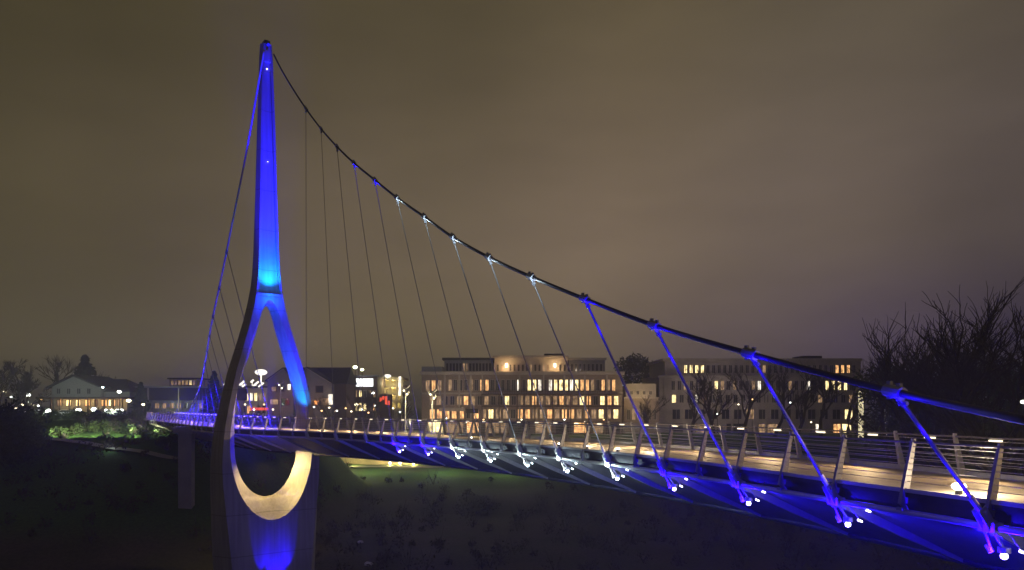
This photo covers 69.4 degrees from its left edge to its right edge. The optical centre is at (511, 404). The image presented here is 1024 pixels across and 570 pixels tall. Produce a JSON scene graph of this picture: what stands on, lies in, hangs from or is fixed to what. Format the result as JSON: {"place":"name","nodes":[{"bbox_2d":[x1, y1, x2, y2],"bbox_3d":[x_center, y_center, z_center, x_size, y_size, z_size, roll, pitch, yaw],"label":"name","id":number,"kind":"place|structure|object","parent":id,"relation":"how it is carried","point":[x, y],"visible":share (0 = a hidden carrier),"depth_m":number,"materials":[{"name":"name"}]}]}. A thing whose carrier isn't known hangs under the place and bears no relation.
{"place":"outdoors","nodes":[
{"label":"outdoors","id":0,"kind":"place"},
{"bbox_2d":[50,437,177,458],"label":"path","id":1,"kind":"structure","parent":0,"point":[133,450],"depth_m":114.66,"materials":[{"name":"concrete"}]},
{"bbox_2d":[272,417,429,467],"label":"path","id":2,"kind":"structure","parent":0,"point":[388,466],"depth_m":160.45,"materials":[{"name":"concrete"}]},
{"bbox_2d":[0,405,1023,569],"bbox_3d":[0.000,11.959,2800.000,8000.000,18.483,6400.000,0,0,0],"label":"ground","id":3,"kind":"structure","parent":0,"point":[153,536],"depth_m":104.78,"materials":[{"name":"green plant"}]},
{"bbox_2d":[0,358,26,402],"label":"bare tree","id":4,"kind":"object","parent":3,"relation":"on","point":[13,373],"visible":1,"depth_m":151.01,"materials":[{"name":"brown plant"}]},
{"bbox_2d":[3,360,40,408],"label":"bare tree","id":5,"kind":"object","parent":3,"relation":"on","point":[29,383],"visible":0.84,"depth_m":162.79,"materials":[{"name":"brown plant"}]},
{"bbox_2d":[0,395,51,472],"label":"shrub","id":6,"kind":"object","parent":3,"relation":"on","point":[20,437],"visible":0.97,"depth_m":110.16,"materials":[{"name":"plant"}]},
{"bbox_2d":[7,364,50,408],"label":"bare tree","id":7,"kind":"object","parent":3,"relation":"on","point":[39,396],"visible":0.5,"depth_m":165.40,"materials":[{"name":"brown plant"}]},
{"bbox_2d":[25,411,43,423],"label":"shrub","id":8,"kind":"object","parent":3,"relation":"on","point":[36,417],"visible":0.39,"depth_m":125.81,"materials":[{"name":"green plant"}]},
{"bbox_2d":[34,406,51,421],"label":"shrub","id":9,"kind":"object","parent":3,"relation":"on","point":[46,409],"visible":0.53,"depth_m":127.79,"materials":[{"name":"green plant"}]},
{"bbox_2d":[41,409,59,419],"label":"shrub","id":10,"kind":"object","parent":3,"relation":"on","point":[53,416],"visible":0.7,"depth_m":128.04,"materials":[{"name":"green plant"}]},
{"bbox_2d":[34,354,81,391],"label":"bare tree","id":11,"kind":"object","parent":3,"relation":"on","point":[55,373],"visible":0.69,"depth_m":191.50,"materials":[{"name":"brown plant"}]},
{"bbox_2d":[49,426,68,436],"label":"shrub","id":12,"kind":"object","parent":3,"relation":"on","point":[57,431],"visible":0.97,"depth_m":120.33,"materials":[{"name":"green plant"}]},
{"bbox_2d":[50,407,78,420],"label":"shrub","id":13,"kind":"object","parent":3,"relation":"on","point":[67,415],"visible":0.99,"depth_m":128.41,"materials":[{"name":"green plant"}]},
{"bbox_2d":[52,354,96,411],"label":"conifer","id":14,"kind":"object","parent":3,"relation":"on","point":[85,366],"visible":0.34,"depth_m":197.09,"materials":[{"name":"green plant"}]},
{"bbox_2d":[62,422,88,434],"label":"shrub","id":15,"kind":"object","parent":3,"relation":"on","point":[78,429],"visible":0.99,"depth_m":121.81,"materials":[{"name":"green plant"}]},
{"bbox_2d":[71,410,86,419],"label":"shrub","id":16,"kind":"object","parent":3,"relation":"on","point":[79,416],"visible":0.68,"depth_m":130.50,"materials":[{"name":"green plant"}]},
{"bbox_2d":[76,407,103,419],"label":"shrub","id":17,"kind":"object","parent":3,"relation":"on","point":[91,413],"visible":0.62,"depth_m":130.69,"materials":[{"name":"green plant"}]},
{"bbox_2d":[36,374,151,417],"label":"gabled building","id":18,"kind":"structure","parent":3,"relation":"on","point":[85,393],"depth_m":170.31,"materials":[{"name":"grey"}]},
{"bbox_2d":[86,421,103,432],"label":"shrub","id":19,"kind":"object","parent":3,"relation":"on","point":[96,427],"visible":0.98,"depth_m":122.52,"materials":[{"name":"green plant"}]},
{"bbox_2d":[88,409,112,421],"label":"shrub","id":20,"kind":"object","parent":3,"relation":"on","point":[97,415],"visible":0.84,"depth_m":129.88,"materials":[{"name":"green plant"}]},
{"bbox_2d":[100,419,123,431],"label":"shrub","id":21,"kind":"object","parent":3,"relation":"on","point":[107,425],"visible":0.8,"depth_m":122.71,"materials":[{"name":"green plant"}]},
{"bbox_2d":[102,410,123,421],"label":"shrub","id":22,"kind":"object","parent":3,"relation":"on","point":[110,418],"visible":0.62,"depth_m":130.20,"materials":[{"name":"green plant"}]},
{"bbox_2d":[111,409,129,421],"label":"shrub","id":23,"kind":"object","parent":3,"relation":"on","point":[123,415],"visible":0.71,"depth_m":131.65,"materials":[{"name":"green plant"}]},
{"bbox_2d":[116,423,138,435],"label":"shrub","id":24,"kind":"object","parent":3,"relation":"on","point":[125,430],"visible":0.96,"depth_m":120.15,"materials":[{"name":"green plant"}]},
{"bbox_2d":[125,411,145,420],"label":"shrub","id":25,"kind":"object","parent":3,"relation":"on","point":[132,414],"visible":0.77,"depth_m":130.81,"materials":[{"name":"green plant"}]},
{"bbox_2d":[130,382,150,415],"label":"conifer","id":26,"kind":"object","parent":3,"relation":"on","point":[140,398],"visible":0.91,"depth_m":171.31,"materials":[{"name":"green plant"}]},
{"bbox_2d":[137,428,159,440],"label":"shrub","id":27,"kind":"object","parent":3,"relation":"on","point":[146,434],"visible":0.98,"depth_m":118.19,"materials":[{"name":"green plant"}]},
{"bbox_2d":[153,435,176,446],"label":"shrub","id":28,"kind":"object","parent":3,"relation":"on","point":[161,440],"visible":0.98,"depth_m":115.93,"materials":[{"name":"green plant"}]},
{"bbox_2d":[134,386,246,415],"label":"building","id":29,"kind":"structure","parent":3,"relation":"on","point":[180,398],"depth_m":176.50,"materials":[{"name":"grey"}]},
{"bbox_2d":[167,378,209,385],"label":"distant hall","id":30,"kind":"structure","parent":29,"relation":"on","point":[184,381],"depth_m":235.00,"materials":[{"name":"concrete"}]},
{"bbox_2d":[201,371,221,416],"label":"conifer","id":31,"kind":"object","parent":3,"relation":"on","point":[214,398],"visible":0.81,"depth_m":170.98,"materials":[{"name":"green plant"}]},
{"bbox_2d":[223,369,266,415],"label":"market hall","id":32,"kind":"structure","parent":3,"relation":"on","point":[255,393],"depth_m":204.91,"materials":[{"name":"stone"}]},
{"bbox_2d":[250,367,356,428],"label":"gabled building","id":33,"kind":"structure","parent":3,"relation":"on","point":[320,383],"depth_m":190.00,"materials":[{"name":"grey"}]},
{"bbox_2d":[270,399,278,404],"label":"window","id":34,"kind":"structure","parent":33,"relation":"in","point":[272,401],"depth_m":189.40,"materials":[{"name":"glass"}]},
{"bbox_2d":[281,398,288,405],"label":"window","id":35,"kind":"structure","parent":33,"relation":"in","point":[282,399],"depth_m":189.40,"materials":[{"name":"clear glass"}]},
{"bbox_2d":[315,386,322,392],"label":"window","id":36,"kind":"structure","parent":33,"relation":"in","point":[318,389],"depth_m":189.40,"materials":[{"name":"black glass"}]},
{"bbox_2d":[311,395,342,426],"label":"bare tree","id":37,"kind":"object","parent":3,"relation":"on","point":[321,406],"visible":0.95,"depth_m":187.36,"materials":[{"name":"brown plant"}]},
{"bbox_2d":[353,366,356,428],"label":"street lamp","id":38,"kind":"object","parent":3,"relation":"on","point":[354,367],"visible":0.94,"depth_m":199.98,"materials":[{"name":"metal"}]},
{"bbox_2d":[347,387,385,423],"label":"bare tree","id":39,"kind":"object","parent":3,"relation":"on","point":[367,397],"visible":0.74,"depth_m":190.45,"materials":[{"name":"brown plant"}]},
{"bbox_2d":[357,395,379,429],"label":"bare tree","id":40,"kind":"object","parent":3,"relation":"on","point":[370,402],"visible":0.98,"depth_m":187.56,"materials":[{"name":"brown plant"}]},
{"bbox_2d":[354,375,385,429],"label":"office building","id":41,"kind":"structure","parent":3,"relation":"on","point":[375,383],"depth_m":212.00,"materials":[{"name":"metal"}]},
{"bbox_2d":[340,457,411,464],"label":"retaining wall","id":42,"kind":"structure","parent":3,"relation":"on","point":[363,461],"depth_m":166.70,"materials":[{"name":"concrete"}]},
{"bbox_2d":[379,394,391,429],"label":"kiosk","id":43,"kind":"object","parent":3,"relation":"on","point":[384,408],"visible":0.76,"depth_m":206.00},
{"bbox_2d":[385,374,407,430],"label":"parking garage","id":44,"kind":"structure","parent":3,"relation":"on","point":[394,386],"depth_m":225.10,"materials":[{"name":"concrete"}]},
{"bbox_2d":[399,391,415,429],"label":"bare tree","id":45,"kind":"object","parent":3,"relation":"on","point":[410,414],"visible":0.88,"depth_m":188.67,"materials":[{"name":"brown plant"}]},
{"bbox_2d":[428,389,436,433],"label":"lamp post","id":46,"kind":"object","parent":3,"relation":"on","point":[435,396],"visible":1,"depth_m":67.23,"materials":[{"name":"metal"}]},
{"bbox_2d":[0,401,977,569],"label":"riverside scrub","id":47,"kind":"object","parent":3,"relation":"on","point":[125,468],"visible":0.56,"depth_m":103.75,"materials":[{"name":"green plant"}]},
{"bbox_2d":[420,354,624,433],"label":"apartment block","id":48,"kind":"structure","parent":3,"relation":"on","point":[600,388],"depth_m":199.91,"materials":[{"name":"beige brick"}]},
{"bbox_2d":[425,380,429,390],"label":"window","id":49,"kind":"structure","parent":48,"relation":"in","point":[427,382],"depth_m":199.85,"materials":[{"name":"glass"}]},
{"bbox_2d":[429,409,434,418],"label":"window","id":50,"kind":"structure","parent":48,"relation":"in","point":[430,410],"depth_m":199.85,"materials":[{"name":"glass"}]},
{"bbox_2d":[431,380,435,390],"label":"window","id":51,"kind":"structure","parent":48,"relation":"in","point":[433,382],"depth_m":199.85,"materials":[{"name":"glass"}]},
{"bbox_2d":[428,422,442,431],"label":"window","id":52,"kind":"structure","parent":48,"relation":"in","point":[435,428],"depth_m":199.90,"materials":[{"name":"yellow glass"}]},
{"bbox_2d":[445,422,463,432],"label":"window","id":53,"kind":"structure","parent":48,"relation":"in","point":[449,425],"depth_m":199.90,"materials":[{"name":"brown glass"}]},
{"bbox_2d":[488,409,493,418],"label":"window","id":54,"kind":"structure","parent":48,"relation":"in","point":[490,411],"depth_m":199.90,"materials":[{"name":"glass"}]},
{"bbox_2d":[485,423,505,432],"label":"window","id":55,"kind":"structure","parent":48,"relation":"in","point":[496,429],"depth_m":199.90,"materials":[{"name":"brown glass"}]},
{"bbox_2d":[510,409,515,418],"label":"window","id":56,"kind":"structure","parent":48,"relation":"in","point":[512,411],"depth_m":199.90,"materials":[{"name":"black glass"}]},
{"bbox_2d":[510,422,529,432],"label":"window","id":57,"kind":"structure","parent":48,"relation":"in","point":[514,425],"depth_m":199.90,"materials":[{"name":"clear glass"}]},
{"bbox_2d":[525,409,529,418],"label":"window","id":58,"kind":"structure","parent":48,"relation":"in","point":[527,411],"depth_m":199.90,"materials":[{"name":"glass"}]},
{"bbox_2d":[536,422,551,432],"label":"window","id":59,"kind":"structure","parent":48,"relation":"in","point":[539,431],"depth_m":199.90,"materials":[{"name":"brown glass"}]},
{"bbox_2d":[547,409,551,418],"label":"window","id":60,"kind":"structure","parent":48,"relation":"in","point":[549,411],"depth_m":199.90,"materials":[{"name":"glass"}]},
{"bbox_2d":[554,409,559,418],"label":"window","id":61,"kind":"structure","parent":48,"relation":"in","point":[556,411],"depth_m":199.90,"materials":[{"name":"glass"}]},
{"bbox_2d":[556,422,568,432],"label":"window","id":62,"kind":"structure","parent":48,"relation":"in","point":[558,427],"depth_m":199.90,"materials":[{"name":"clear glass"}]},
{"bbox_2d":[569,409,574,418],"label":"window","id":63,"kind":"structure","parent":48,"relation":"in","point":[572,410],"depth_m":199.85,"materials":[{"name":"glass"}]},
{"bbox_2d":[576,409,581,418],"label":"window","id":64,"kind":"structure","parent":48,"relation":"in","point":[578,411],"depth_m":199.90,"materials":[{"name":"glass"}]},
{"bbox_2d":[574,423,587,432],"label":"window","id":65,"kind":"structure","parent":48,"relation":"in","point":[581,429],"depth_m":199.90,"materials":[{"name":"glass"}]},
{"bbox_2d":[591,409,596,418],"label":"window","id":66,"kind":"structure","parent":48,"relation":"in","point":[593,411],"depth_m":199.90,"materials":[{"name":"glass"}]},
{"bbox_2d":[592,423,602,432],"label":"window","id":67,"kind":"structure","parent":48,"relation":"in","point":[600,431],"depth_m":199.90,"materials":[{"name":"brown glass"}]},
{"bbox_2d":[598,409,603,418],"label":"window","id":68,"kind":"structure","parent":48,"relation":"in","point":[600,411],"depth_m":199.90,"materials":[{"name":"glass"}]},
{"bbox_2d":[613,409,618,418],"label":"window","id":69,"kind":"structure","parent":48,"relation":"in","point":[615,411],"depth_m":199.90,"materials":[{"name":"glass"}]},
{"bbox_2d":[145,40,1023,569],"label":"footbridge","id":70,"kind":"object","parent":3,"relation":"on","point":[959,514],"visible":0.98,"depth_m":40.10,"materials":[{"name":"metal"}]},
{"bbox_2d":[277,381,283,418],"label":"lamp post","id":71,"kind":"object","parent":70,"relation":"on","point":[280,396],"visible":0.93,"depth_m":84.87,"materials":[{"name":"metal"}]},
{"bbox_2d":[401,385,409,431],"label":"lamp post","id":72,"kind":"object","parent":70,"relation":"on","point":[408,392],"visible":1,"depth_m":70.56,"materials":[{"name":"metal"}]},
{"bbox_2d":[613,353,648,383],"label":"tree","id":73,"kind":"object","parent":3,"relation":"on","point":[634,364],"visible":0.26,"depth_m":247.46,"materials":[{"name":"black plant"}]},
{"bbox_2d":[623,384,658,433],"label":"link building","id":74,"kind":"structure","parent":3,"relation":"on","point":[637,391],"depth_m":203.00,"materials":[{"name":"beige brick"}]},
{"bbox_2d":[638,395,668,435],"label":"bare tree","id":75,"kind":"object","parent":3,"relation":"on","point":[645,415],"visible":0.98,"depth_m":190.83,"materials":[{"name":"brown plant"}]},
{"bbox_2d":[686,378,722,432],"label":"bare tree","id":76,"kind":"object","parent":3,"relation":"on","point":[700,390],"visible":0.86,"depth_m":187.17,"materials":[{"name":"brown plant"}]},
{"bbox_2d":[685,367,738,436],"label":"bare tree","id":77,"kind":"object","parent":3,"relation":"on","point":[705,399],"visible":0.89,"depth_m":188.11,"materials":[{"name":"brown plant"}]},
{"bbox_2d":[723,368,776,434],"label":"bare tree","id":78,"kind":"object","parent":3,"relation":"on","point":[751,402],"visible":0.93,"depth_m":186.03,"materials":[{"name":"brown plant"}]},
{"bbox_2d":[641,356,862,432],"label":"apartment block","id":79,"kind":"structure","parent":3,"relation":"on","point":[664,377],"depth_m":210.00,"materials":[{"name":"stone"}]},
{"bbox_2d":[672,409,679,418],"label":"window","id":80,"kind":"structure","parent":79,"relation":"in","point":[675,412],"depth_m":209.90,"materials":[{"name":"black glass"}]},
{"bbox_2d":[684,409,692,418],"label":"window","id":81,"kind":"structure","parent":79,"relation":"in","point":[687,412],"depth_m":209.90,"materials":[{"name":"black glass"}]},
{"bbox_2d":[721,409,729,418],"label":"window","id":82,"kind":"structure","parent":79,"relation":"in","point":[725,415],"depth_m":209.90,"materials":[{"name":"black glass"}]},
{"bbox_2d":[726,424,743,432],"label":"window","id":83,"kind":"structure","parent":79,"relation":"in","point":[727,428],"depth_m":209.90,"materials":[{"name":"black glass"}]},
{"bbox_2d":[734,409,741,418],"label":"window","id":84,"kind":"structure","parent":79,"relation":"in","point":[735,410],"depth_m":209.90,"materials":[{"name":"black glass"}]},
{"bbox_2d":[758,409,764,418],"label":"window","id":85,"kind":"structure","parent":79,"relation":"in","point":[761,412],"depth_m":209.90,"materials":[{"name":"black glass"}]},
{"bbox_2d":[758,424,777,432],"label":"window","id":86,"kind":"structure","parent":79,"relation":"in","point":[759,425],"depth_m":209.90,"materials":[{"name":"brown glass"}]},
{"bbox_2d":[771,409,778,418],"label":"window","id":87,"kind":"structure","parent":79,"relation":"in","point":[774,412],"depth_m":209.90,"materials":[{"name":"black glass"}]},
{"bbox_2d":[795,409,803,418],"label":"window","id":88,"kind":"structure","parent":79,"relation":"in","point":[802,410],"depth_m":209.90,"materials":[{"name":"black glass"}]},
{"bbox_2d":[807,409,815,418],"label":"window","id":89,"kind":"structure","parent":79,"relation":"in","point":[811,413],"depth_m":209.90,"materials":[{"name":"black glass"}]},
{"bbox_2d":[832,409,840,418],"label":"window","id":90,"kind":"structure","parent":79,"relation":"in","point":[836,413],"depth_m":209.90,"materials":[{"name":"black glass"}]},
{"bbox_2d":[833,424,840,432],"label":"window","id":91,"kind":"structure","parent":79,"relation":"in","point":[835,426],"depth_m":209.90,"materials":[{"name":"glass"}]},
{"bbox_2d":[760,364,825,436],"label":"bare tree","id":92,"kind":"object","parent":3,"relation":"on","point":[780,384],"visible":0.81,"depth_m":183.17,"materials":[{"name":"brown plant"}]},
{"bbox_2d":[791,360,824,434],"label":"bare tree","id":93,"kind":"object","parent":3,"relation":"on","point":[806,407],"visible":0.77,"depth_m":185.25,"materials":[{"name":"brown plant"}]},
{"bbox_2d":[805,368,844,438],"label":"bare tree","id":94,"kind":"object","parent":3,"relation":"on","point":[829,392],"visible":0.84,"depth_m":180.87,"materials":[{"name":"brown plant"}]},
{"bbox_2d":[855,389,863,437],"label":"light column","id":95,"kind":"structure","parent":3,"relation":"on","point":[860,429],"depth_m":174.58,"materials":[{"name":"stone"}]},
{"bbox_2d":[842,358,884,437],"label":"bare tree","id":96,"kind":"object","parent":3,"relation":"on","point":[852,401],"visible":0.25,"depth_m":177.85,"materials":[{"name":"brown plant"}]},
{"bbox_2d":[843,329,950,463],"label":"bare tree","id":97,"kind":"object","parent":3,"relation":"on","point":[882,425],"visible":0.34,"depth_m":132.57,"materials":[{"name":"brown plant"}]},
{"bbox_2d":[850,349,1023,456],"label":"wood","id":98,"kind":"object","parent":3,"relation":"on","point":[891,424],"visible":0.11,"depth_m":160.19,"materials":[{"name":"black plant"}]},
{"bbox_2d":[862,277,1023,468],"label":"bare tree","id":99,"kind":"object","parent":3,"relation":"on","point":[886,366],"visible":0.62,"depth_m":107.20,"materials":[{"name":"brown plant"}]},
{"bbox_2d":[876,295,1023,474],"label":"bare tree","id":100,"kind":"object","parent":3,"relation":"on","point":[1014,408],"visible":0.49,"depth_m":96.46,"materials":[{"name":"brown plant"}]},
{"bbox_2d":[882,314,1021,434],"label":"bare tree","id":101,"kind":"object","parent":3,"relation":"on","point":[992,394],"visible":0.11,"depth_m":133.90,"materials":[{"name":"brown plant"}]},
{"bbox_2d":[891,286,1023,473],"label":"bare tree","id":102,"kind":"object","parent":3,"relation":"on","point":[971,426],"visible":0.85,"depth_m":91.22,"materials":[{"name":"brown plant"}]},
{"bbox_2d":[893,283,1023,456],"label":"bare tree","id":103,"kind":"object","parent":3,"relation":"on","point":[978,416],"visible":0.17,"depth_m":113.59,"materials":[{"name":"brown plant"}]},
{"bbox_2d":[1020,400,1023,475],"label":"street lamp","id":104,"kind":"object","parent":3,"relation":"on","point":[1022,401],"visible":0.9,"depth_m":89.96,"materials":[{"name":"metal"}]},
{"bbox_2d":[0,0,1023,404],"label":"sky","id":105,"kind":"structure","parent":0,"point":[774,177],"materials":[{"name":"grey"}]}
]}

